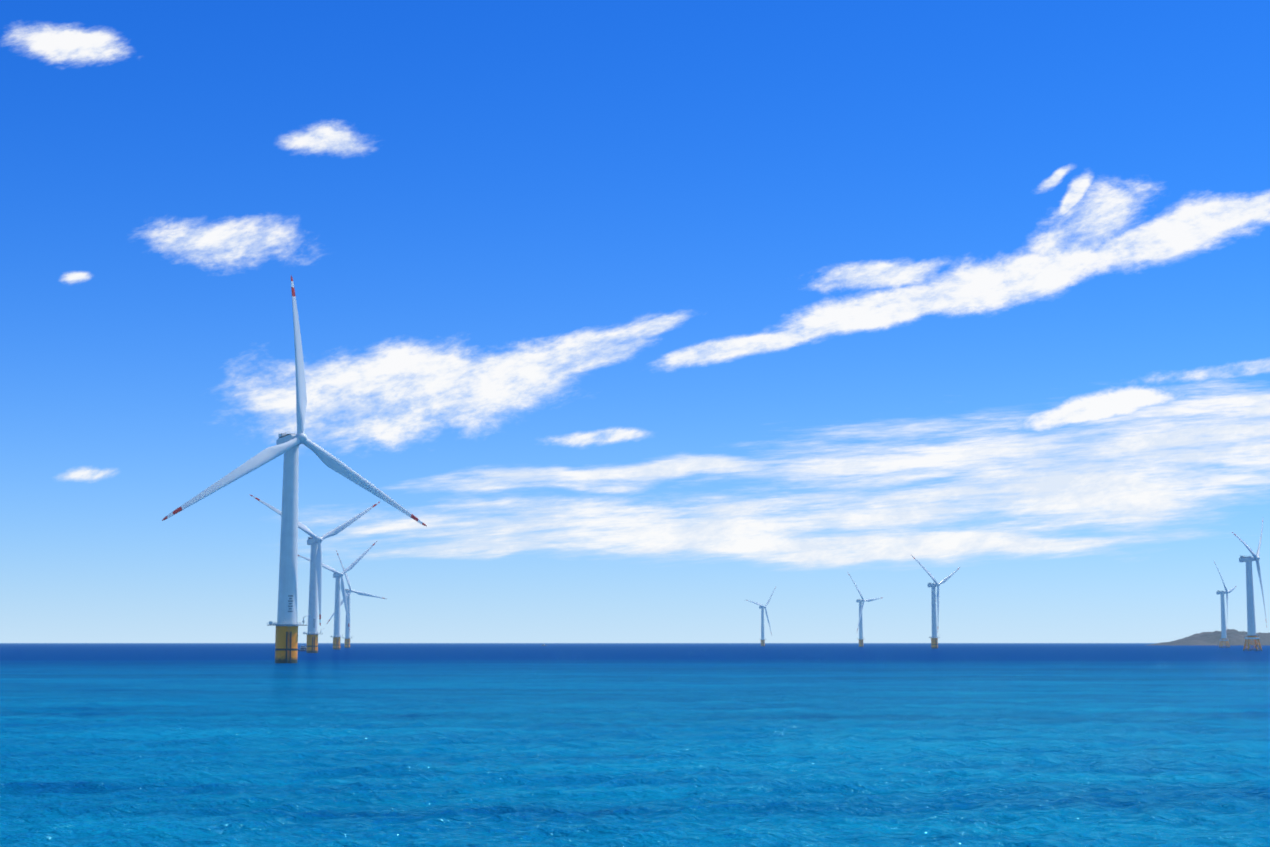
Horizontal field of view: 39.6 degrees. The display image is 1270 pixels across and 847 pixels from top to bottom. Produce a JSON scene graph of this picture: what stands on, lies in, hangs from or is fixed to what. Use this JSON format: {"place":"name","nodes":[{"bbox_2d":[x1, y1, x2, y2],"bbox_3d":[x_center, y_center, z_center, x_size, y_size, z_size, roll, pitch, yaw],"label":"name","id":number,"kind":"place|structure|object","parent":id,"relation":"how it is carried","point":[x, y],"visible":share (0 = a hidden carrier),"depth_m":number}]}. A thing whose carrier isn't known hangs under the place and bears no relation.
{"place":"outdoors","nodes":[
{"label":"outdoors","id":0,"kind":"place"},
{"bbox_2d":[0,643,1269,846],"bbox_3d":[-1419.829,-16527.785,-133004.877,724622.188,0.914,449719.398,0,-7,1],"label":"sea water","id":1,"kind":"structure","parent":0,"point":[656,745],"depth_m":155.99},
{"bbox_2d":[162,276,425,662],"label":"turbine","id":2,"kind":"object","parent":1,"relation":"in","point":[287,624],"visible":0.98,"depth_m":795.89},
{"bbox_2d":[298,646,306,650],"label":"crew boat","id":3,"kind":"object","parent":1,"relation":"on","point":[302,648],"visible":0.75,"depth_m":1885.39},
{"bbox_2d":[250,495,379,652],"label":"turbine","id":4,"kind":"object","parent":1,"relation":"in","point":[314,541],"visible":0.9,"depth_m":1581.07},
{"bbox_2d":[298,541,376,649],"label":"turbine","id":5,"kind":"object","parent":1,"relation":"in","point":[337,575],"visible":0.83,"depth_m":2386.97},
{"bbox_2d":[327,551,385,647],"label":"turbine","id":6,"kind":"object","parent":1,"relation":"in","point":[347,630],"visible":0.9,"depth_m":3133.60},
{"bbox_2d":[746,587,775,645],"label":"turbine","id":7,"kind":"object","parent":1,"relation":"in","point":[762,607],"visible":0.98,"depth_m":4564.28},
{"bbox_2d":[848,573,882,646],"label":"turbine","id":8,"kind":"object","parent":1,"relation":"in","point":[860,623],"visible":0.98,"depth_m":3864.93},
{"bbox_2d":[911,555,959,648],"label":"turbine","id":9,"kind":"object","parent":1,"relation":"in","point":[934,637],"visible":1,"depth_m":2803.76},
{"bbox_2d":[1215,563,1235,647],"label":"turbine","id":10,"kind":"object","parent":1,"relation":"in","point":[1223,627],"visible":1,"depth_m":3225.46},
{"bbox_2d":[1232,520,1266,650],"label":"turbine","id":11,"kind":"object","parent":1,"relation":"in","point":[1251,622],"visible":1,"depth_m":1931.07},
{"bbox_2d":[0,0,1269,642],"label":"sky","id":12,"kind":"structure","parent":0,"point":[656,319]},
{"bbox_2d":[1150,629,1269,644],"bbox_3d":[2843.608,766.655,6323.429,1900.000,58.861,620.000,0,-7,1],"label":"island terrain","id":13,"kind":"structure","parent":0,"point":[1235,637],"depth_m":6163.53}
]}

